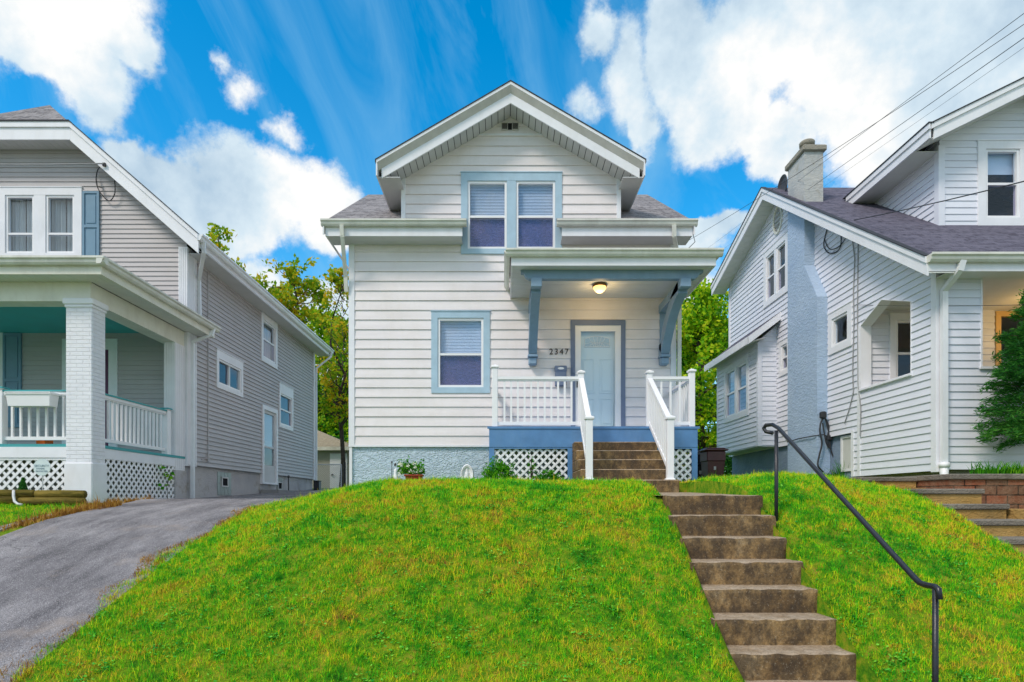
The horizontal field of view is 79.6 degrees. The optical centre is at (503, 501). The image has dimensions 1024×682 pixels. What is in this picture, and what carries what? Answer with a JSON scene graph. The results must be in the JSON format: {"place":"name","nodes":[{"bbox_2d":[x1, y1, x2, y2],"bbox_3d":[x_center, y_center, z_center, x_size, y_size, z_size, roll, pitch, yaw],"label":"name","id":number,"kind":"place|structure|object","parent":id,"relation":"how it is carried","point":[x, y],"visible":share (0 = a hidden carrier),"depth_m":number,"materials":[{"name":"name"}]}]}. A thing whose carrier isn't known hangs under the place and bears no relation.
{"place":"outdoors","nodes":[
{"label":"outdoors","id":0,"kind":"place"},
{"bbox_2d":[0,501,88,525],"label":"verge grass","id":1,"kind":"structure","parent":0,"point":[7,513],"depth_m":8.85,"materials":[{"name":"green plant"}]},
{"bbox_2d":[36,440,52,443],"bbox_3d":[-8.031,-1.040,10.750,0.186,0.150,0.220,0,0,0],"label":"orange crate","id":2,"kind":"object","parent":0,"point":[44,441],"visible":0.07,"depth_m":10.65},
{"bbox_2d":[0,489,331,681],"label":"driveway","id":3,"kind":"structure","parent":0,"point":[56,573],"depth_m":6.63,"materials":[{"name":"grey asphalt"}]},
{"bbox_2d":[313,480,320,489],"bbox_3d":[-6.323,-0.452,20.825,0.210,0.505,0.290,0,0,0],"label":"black bin","id":4,"kind":"object","parent":3,"relation":"on","point":[316,484],"visible":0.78,"depth_m":20.70,"materials":[{"name":"grey plastic"}]},
{"bbox_2d":[317,462,345,488],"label":"chain link gate","id":5,"kind":"structure","parent":3,"relation":"on","point":[328,478],"depth_m":23.49,"materials":[{"name":"black metal"}]},
{"bbox_2d":[0,469,1023,681],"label":"ground","id":6,"kind":"structure","parent":0,"point":[865,672],"depth_m":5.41,"materials":[{"name":"plant"}]},
{"bbox_2d":[0,496,18,503],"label":"edging log","id":7,"kind":"object","parent":6,"relation":"on","point":[6,499],"visible":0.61,"depth_m":9.57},
{"bbox_2d":[0,490,35,497],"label":"edging log","id":8,"kind":"object","parent":7,"relation":"on","point":[24,493],"visible":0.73,"depth_m":9.63,"materials":[{"name":"brown wood"}]},
{"bbox_2d":[12,490,22,505],"bbox_3d":[-7.552,-0.056,9.520,0.300,0.250,0.067,0,0,30],"label":"drain hose","id":9,"kind":"object","parent":6,"relation":"on","point":[14,498],"visible":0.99,"depth_m":9.52,"materials":[{"name":"white plastic"}]},
{"bbox_2d":[17,477,28,489],"bbox_3d":[-7.747,-0.177,9.897,0.249,0.439,0.250,0,0,34],"label":"dwarf conifer","id":10,"kind":"object","parent":6,"relation":"on","point":[22,485],"visible":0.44,"depth_m":9.87,"materials":[{"name":"green plant"}]},
{"bbox_2d":[34,459,49,489],"bbox_3d":[-7.346,-0.287,9.780,0.260,0.773,0.030,0,0,0],"label":"yard sign","id":11,"kind":"object","parent":6,"relation":"on","point":[42,467],"visible":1,"depth_m":9.77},
{"bbox_2d":[17,497,86,504],"bbox_3d":[-7.075,0.000,9.622,1.012,0.132,0.128,0,0,0],"label":"edging log","id":12,"kind":"object","parent":6,"relation":"on","point":[40,500],"visible":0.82,"depth_m":9.57,"materials":[{"name":"brown wood"}]},
{"bbox_2d":[34,490,87,497],"bbox_3d":[-6.980,-0.115,9.682,0.762,0.132,0.128,0,0,0],"label":"edging log","id":13,"kind":"object","parent":12,"relation":"on","point":[64,493],"visible":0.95,"depth_m":9.63,"materials":[{"name":"brown wood"}]},
{"bbox_2d":[0,504,103,531],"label":"verge kerb","id":14,"kind":"structure","parent":6,"relation":"on","point":[16,525],"depth_m":7.68,"materials":[{"name":"stone"}]},
{"bbox_2d":[0,489,153,531],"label":"straw weeds","id":15,"kind":"object","parent":6,"relation":"on","point":[86,506],"visible":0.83,"depth_m":8.53,"materials":[{"name":"brown plant"}]},
{"bbox_2d":[0,503,263,681],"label":"edge straw","id":16,"kind":"object","parent":6,"relation":"on","point":[148,563],"visible":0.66,"depth_m":6.13,"materials":[{"name":"brown plant"}]},
{"bbox_2d":[0,105,333,502],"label":"grey house","id":17,"kind":"structure","parent":6,"relation":"on","point":[145,332],"depth_m":13.29,"materials":[{"name":"grey wood"}]},
{"bbox_2d":[0,333,2,386],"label":"window","id":18,"kind":"structure","parent":17,"relation":"in","point":[1,334],"depth_m":13.27,"materials":[{"name":"white plastic"}]},
{"bbox_2d":[4,391,59,407],"bbox_3d":[-7.852,-1.695,10.238,0.752,0.232,0.244,0,0,0],"label":"railing planter","id":19,"kind":"object","parent":17,"relation":"attached to","point":[32,399],"visible":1,"depth_m":10.14,"materials":[{"name":"white plastic"}]},
{"bbox_2d":[0,186,82,254],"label":"window","id":20,"kind":"structure","parent":17,"relation":"in","point":[46,234],"depth_m":13.29,"materials":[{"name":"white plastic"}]},
{"bbox_2d":[62,339,117,446],"bbox_3d":[-8.948,-2.239,13.335,1.197,2.557,0.130,0,0,0],"label":"door","id":21,"kind":"structure","parent":17,"relation":"in","point":[111,345],"depth_m":13.27,"materials":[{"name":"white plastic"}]},
{"bbox_2d":[157,466,174,497],"bbox_3d":[-6.836,-0.350,12.430,0.114,0.802,0.674,0,0,0],"label":"lattice vine","id":22,"kind":"object","parent":17,"relation":"attached to","point":[169,478],"visible":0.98,"depth_m":12.45,"materials":[{"name":"green plant"}]},
{"bbox_2d":[217,472,230,494],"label":"basement window","id":23,"kind":"structure","parent":17,"relation":"in","point":[223,478],"depth_m":15.12,"materials":[{"name":"grey glass"}]},
{"bbox_2d":[216,348,243,397],"bbox_3d":[-6.869,-3.184,15.358,0.117,0.928,1.492,0,0,0],"label":"window","id":24,"kind":"structure","parent":17,"relation":"in","point":[222,357],"depth_m":15.34,"materials":[{"name":"white plastic"}]},
{"bbox_2d":[260,404,277,484],"bbox_3d":[-6.867,-1.625,17.969,0.100,2.250,1.171,0,0,0],"label":"door","id":25,"kind":"structure","parent":17,"relation":"in","point":[269,475],"depth_m":18.10,"materials":[{"name":"white glass"}]},
{"bbox_2d":[261,311,277,368],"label":"window","id":26,"kind":"structure","parent":17,"relation":"in","point":[266,344],"depth_m":18.15,"materials":[{"name":"white plastic"}]},
{"bbox_2d":[276,478,282,489],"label":"basement window","id":27,"kind":"structure","parent":17,"relation":"in","point":[280,480],"depth_m":18.91,"materials":[{"name":"grey glass"}]},
{"bbox_2d":[279,382,293,430],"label":"window","id":28,"kind":"structure","parent":17,"relation":"in","point":[285,391],"depth_m":19.38,"materials":[{"name":"white plastic"}]},
{"bbox_2d":[206,222,245,271],"bbox_3d":[-13.948,-7.275,29.656,3.070,13.213,2.934,0,0,33],"label":"broadleaf tree","id":29,"kind":"object","parent":6,"relation":"on","point":[214,235],"visible":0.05,"depth_m":30.25,"materials":[{"name":"green plant"}]},
{"bbox_2d":[249,253,329,331],"bbox_3d":[-12.122,-6.962,34.011,4.805,12.319,4.499,0,0,0],"label":"broadleaf tree","id":30,"kind":"object","parent":6,"relation":"on","point":[289,300],"visible":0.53,"depth_m":33.54,"materials":[{"name":"green plant"}]},
{"bbox_2d":[306,303,348,442],"bbox_3d":[-11.955,-6.840,39.806,6.656,11.711,7.232,0,0,35],"label":"broadleaf tree","id":31,"kind":"object","parent":6,"relation":"on","point":[327,424],"visible":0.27,"depth_m":38.95,"materials":[{"name":"green plant"}]},
{"bbox_2d":[311,264,348,487],"bbox_3d":[-6.820,-5.242,25.880,2.714,9.402,2.623,0,0,0],"label":"broadleaf tree","id":32,"kind":"object","parent":6,"relation":"on","point":[334,387],"visible":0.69,"depth_m":25.66,"materials":[{"name":"green plant"}]},
{"bbox_2d":[312,430,348,487],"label":"garage","id":33,"kind":"structure","parent":6,"relation":"on","point":[328,450],"depth_m":27.30,"materials":[{"name":"beige"}]},
{"bbox_2d":[330,453,346,487],"bbox_3d":[-7.335,-1.265,27.226,0.750,1.730,0.148,0,0,0],"label":"door","id":34,"kind":"structure","parent":33,"relation":"in","point":[335,458],"depth_m":27.24,"materials":[{"name":"metal"}]},
{"bbox_2d":[319,319,348,441],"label":"broadleaf tree","id":35,"kind":"object","parent":6,"relation":"on","point":[340,379],"visible":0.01,"depth_m":41.16,"materials":[{"name":"green plant"}]},
{"bbox_2d":[391,461,397,478],"bbox_3d":[-2.058,-0.528,11.501,0.180,0.461,0.131,0,0,0],"label":"garden ornament","id":36,"kind":"object","parent":6,"relation":"on","point":[395,473],"visible":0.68,"depth_m":11.48,"materials":[{"name":"metal"}]},
{"bbox_2d":[397,455,424,479],"bbox_3d":[-1.744,-0.609,11.612,0.536,0.521,0.502,0,0,0],"label":"flower trough","id":37,"kind":"object","parent":6,"relation":"on","point":[416,471],"visible":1,"depth_m":11.52,"materials":[{"name":"ceramic"}]},
{"bbox_2d":[460,464,473,478],"bbox_3d":[-0.685,-0.503,11.515,0.250,0.385,0.150,0,0,0],"label":"garden statue","id":38,"kind":"object","parent":6,"relation":"on","point":[467,470],"visible":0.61,"depth_m":11.48,"materials":[{"name":"white stone"}]},
{"bbox_2d":[481,455,516,478],"bbox_3d":[-0.097,-0.523,10.351,0.693,0.513,0.592,0,0,0],"label":"round shrub","id":39,"kind":"object","parent":6,"relation":"on","point":[498,468],"visible":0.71,"depth_m":10.27,"materials":[{"name":"green plant"}]},
{"bbox_2d":[320,80,723,491],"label":"white house","id":40,"kind":"structure","parent":6,"relation":"on","point":[526,273],"depth_m":12.28,"materials":[{"name":"white wood"}]},
{"bbox_2d":[431,310,489,392],"bbox_3d":[-0.864,-2.988,12.344,1.192,1.644,0.182,0,0,0],"label":"window","id":41,"kind":"structure","parent":40,"relation":"in","point":[458,364],"depth_m":12.32,"materials":[{"name":"white plastic"}]},
{"bbox_2d":[460,171,562,253],"bbox_3d":[0.152,-5.766,12.344,2.037,1.638,0.182,0,0,0],"label":"window","id":42,"kind":"structure","parent":40,"relation":"in","point":[482,234],"depth_m":12.33,"materials":[{"name":"white plastic"}]},
{"bbox_2d":[571,320,624,425],"bbox_3d":[1.883,-2.461,12.331,1.086,2.322,0.218,0,0,0],"label":"door","id":43,"kind":"structure","parent":40,"relation":"in","point":[597,346],"depth_m":12.39,"materials":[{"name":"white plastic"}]},
{"bbox_2d":[690,24,1023,239],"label":"service wire","id":44,"kind":"object","parent":40,"relation":"attached to","point":[875,123],"visible":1,"depth_m":7.76,"materials":[{"name":"grey metal"}]},
{"bbox_2d":[527,450,537,479],"bbox_3d":[0.493,-0.579,10.621,0.210,0.602,0.118,0,0,-17],"label":"climbing plant","id":45,"kind":"object","parent":6,"relation":"on","point":[530,469],"visible":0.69,"depth_m":10.62,"materials":[{"name":"green plant"}]},
{"bbox_2d":[534,468,563,480],"bbox_3d":[0.779,-0.416,10.402,0.586,0.301,0.453,0,0,0],"label":"shrub","id":46,"kind":"object","parent":6,"relation":"on","point":[550,474],"visible":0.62,"depth_m":10.34,"materials":[{"name":"green plant"}]},
{"bbox_2d":[688,453,701,478],"bbox_3d":[4.656,-0.741,14.705,0.460,0.818,0.610,0,0,0],"label":"wheelie bin","id":47,"kind":"object","parent":6,"relation":"on","point":[699,469],"visible":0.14,"depth_m":14.47,"materials":[{"name":"grey plastic"}]},
{"bbox_2d":[676,296,716,428],"bbox_3d":[8.916,-6.071,32.939,5.040,10.618,5.844,0,0,-34],"label":"broadleaf tree","id":48,"kind":"object","parent":6,"relation":"on","point":[684,306],"visible":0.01,"depth_m":32.11,"materials":[{"name":"green plant"}]},
{"bbox_2d":[676,277,728,461],"bbox_3d":[8.764,-5.192,27.084,4.350,9.151,4.437,0,0,-15],"label":"broadleaf tree","id":49,"kind":"object","parent":6,"relation":"on","point":[705,325],"visible":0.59,"depth_m":26.22,"materials":[{"name":"green plant"}]},
{"bbox_2d":[685,461,731,477],"bbox_3d":[8.813,-2.198,30.039,5.241,3.182,3.100,0,0,0],"label":"hedge bush","id":50,"kind":"object","parent":6,"relation":"on","point":[728,470],"visible":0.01,"depth_m":29.60,"materials":[{"name":"green plant"}]},
{"bbox_2d":[698,448,728,478],"bbox_3d":[4.726,-0.798,13.905,0.520,0.798,0.610,0,0,0],"label":"wheelie bin","id":51,"kind":"object","parent":6,"relation":"on","point":[712,460],"visible":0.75,"depth_m":13.68,"materials":[{"name":"plastic"}]},
{"bbox_2d":[705,313,730,468],"bbox_3d":[13.894,-6.309,36.104,5.869,10.870,5.667,0,0,27],"label":"broadleaf tree","id":52,"kind":"object","parent":6,"relation":"on","point":[716,398],"visible":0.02,"depth_m":35.45,"materials":[{"name":"green plant"}]},
{"bbox_2d":[724,455,731,475],"bbox_3d":[10.894,-2.252,31.013,5.548,3.241,2.982,0,0,0],"label":"hedge bush","id":53,"kind":"object","parent":6,"relation":"on","point":[728,459],"visible":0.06,"depth_m":30.10,"materials":[{"name":"green plant"}]},
{"bbox_2d":[661,495,857,681],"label":"garden steps","id":54,"kind":"structure","parent":6,"relation":"on","point":[773,625],"depth_m":5.56,"materials":[{"name":"concrete"}]},
{"bbox_2d":[823,458,848,477],"bbox_3d":[7.178,-0.619,12.909,0.944,0.638,0.803,0,0,37],"label":"grass clump","id":55,"kind":"object","parent":6,"relation":"on","point":[837,470],"visible":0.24,"depth_m":12.86,"materials":[{"name":"green plant"}]},
{"bbox_2d":[762,423,942,681],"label":"handrail","id":56,"kind":"object","parent":6,"relation":"on","point":[937,594],"visible":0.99,"depth_m":4.84,"materials":[{"name":"black metal"}]},
{"bbox_2d":[704,77,1023,477],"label":"pale blue house","id":57,"kind":"structure","parent":6,"relation":"on","point":[822,362],"depth_m":12.12,"materials":[{"name":"wood"}]},
{"bbox_2d":[723,353,749,423],"bbox_3d":[6.576,-3.134,17.335,0.117,1.648,1.874,0,0,0],"label":"window","id":58,"kind":"structure","parent":57,"relation":"in","point":[735,367],"depth_m":17.24,"materials":[{"name":"white plastic"}]},
{"bbox_2d":[763,230,787,308],"bbox_3d":[7.051,-5.944,15.872,0.117,1.488,1.452,0,0,0],"label":"window","id":59,"kind":"structure","parent":57,"relation":"in","point":[774,250],"depth_m":15.85,"materials":[{"name":"white plastic"}]},
{"bbox_2d":[778,336,787,376],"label":"window","id":60,"kind":"structure","parent":57,"relation":"in","point":[783,343],"depth_m":15.50,"materials":[{"name":"white plastic"}]},
{"bbox_2d":[827,301,852,359],"bbox_3d":[7.051,-3.513,12.841,0.117,1.070,0.908,0,0,0],"label":"window","id":61,"kind":"structure","parent":57,"relation":"in","point":[845,310],"depth_m":12.87,"materials":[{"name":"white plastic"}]},
{"bbox_2d":[840,435,850,471],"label":"basement window","id":62,"kind":"structure","parent":57,"relation":"in","point":[845,441],"depth_m":12.75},
{"bbox_2d":[708,13,1023,247],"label":"service wire","id":63,"kind":"object","parent":57,"relation":"attached to","point":[918,91],"visible":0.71,"depth_m":8.06,"materials":[{"name":"grey metal"}]},
{"bbox_2d":[728,38,1023,245],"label":"service wire","id":64,"kind":"object","parent":57,"relation":"attached to","point":[927,105],"visible":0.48,"depth_m":7.82,"materials":[{"name":"grey metal"}]},
{"bbox_2d":[889,313,909,378],"bbox_3d":[7.985,-2.934,12.162,0.754,1.568,0.117,0,0,0],"label":"window","id":65,"kind":"structure","parent":57,"relation":"in","point":[895,319],"depth_m":12.11,"materials":[{"name":"white plastic"}]},
{"bbox_2d":[825,48,1022,185],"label":"service wire","id":66,"kind":"object","parent":57,"relation":"attached to","point":[937,107],"visible":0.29,"depth_m":7.85,"materials":[{"name":"grey metal"}]},
{"bbox_2d":[872,305,1005,305],"bbox_3d":[7.136,-3.328,10.400,0.007,1.159,3.614,0,0,-5],"label":"service wire","id":67,"kind":"object","parent":57,"relation":"attached to","point":[973,305],"visible":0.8,"depth_m":9.29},
{"bbox_2d":[855,181,1023,219],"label":"service wire","id":68,"kind":"object","parent":57,"relation":"attached to","point":[945,200],"visible":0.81,"depth_m":9.02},
{"bbox_2d":[976,139,1023,224],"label":"window","id":69,"kind":"structure","parent":57,"relation":"in","point":[985,147],"depth_m":11.64,"materials":[{"name":"white plastic"}]},
{"bbox_2d":[995,311,1021,365],"bbox_3d":[10.281,-2.526,12.155,1.150,2.453,0.090,0,0,0],"label":"window","id":70,"kind":"structure","parent":57,"relation":"in","point":[998,314],"depth_m":12.11,"materials":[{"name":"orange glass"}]},
{"bbox_2d":[850,477,1023,554],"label":"side steps","id":71,"kind":"structure","parent":6,"relation":"on","point":[1005,521],"depth_m":7.63,"materials":[{"name":"concrete"}]},
{"bbox_2d":[906,474,1023,508],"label":"retaining wall","id":72,"kind":"structure","parent":6,"relation":"on","point":[1004,489],"depth_m":8.60,"materials":[{"name":"brown brick"}]},
{"bbox_2d":[0,0,1023,475],"label":"sky","id":73,"kind":"structure","parent":0,"point":[263,121],"materials":[{"name":"blue"}]},
{"bbox_2d":[655,492,732,495],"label":"path","id":74,"kind":"structure","parent":0,"point":[677,493],"depth_m":8.33,"materials":[{"name":"concrete"}]},
{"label":"bed soil","id":75,"kind":"structure","parent":0,"visible":0},
{"bbox_2d":[965,460,1023,473],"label":"strap leaf plant","id":76,"kind":"object","parent":75,"relation":"on","point":[1013,469],"visible":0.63,"depth_m":8.94,"materials":[{"name":"green plant"}]},
{"bbox_2d":[972,289,1023,453],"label":"evergreen tree","id":77,"kind":"object","parent":75,"relation":"on","point":[1012,371],"visible":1,"depth_m":9.40,"materials":[{"name":"green plant"}]}
]}

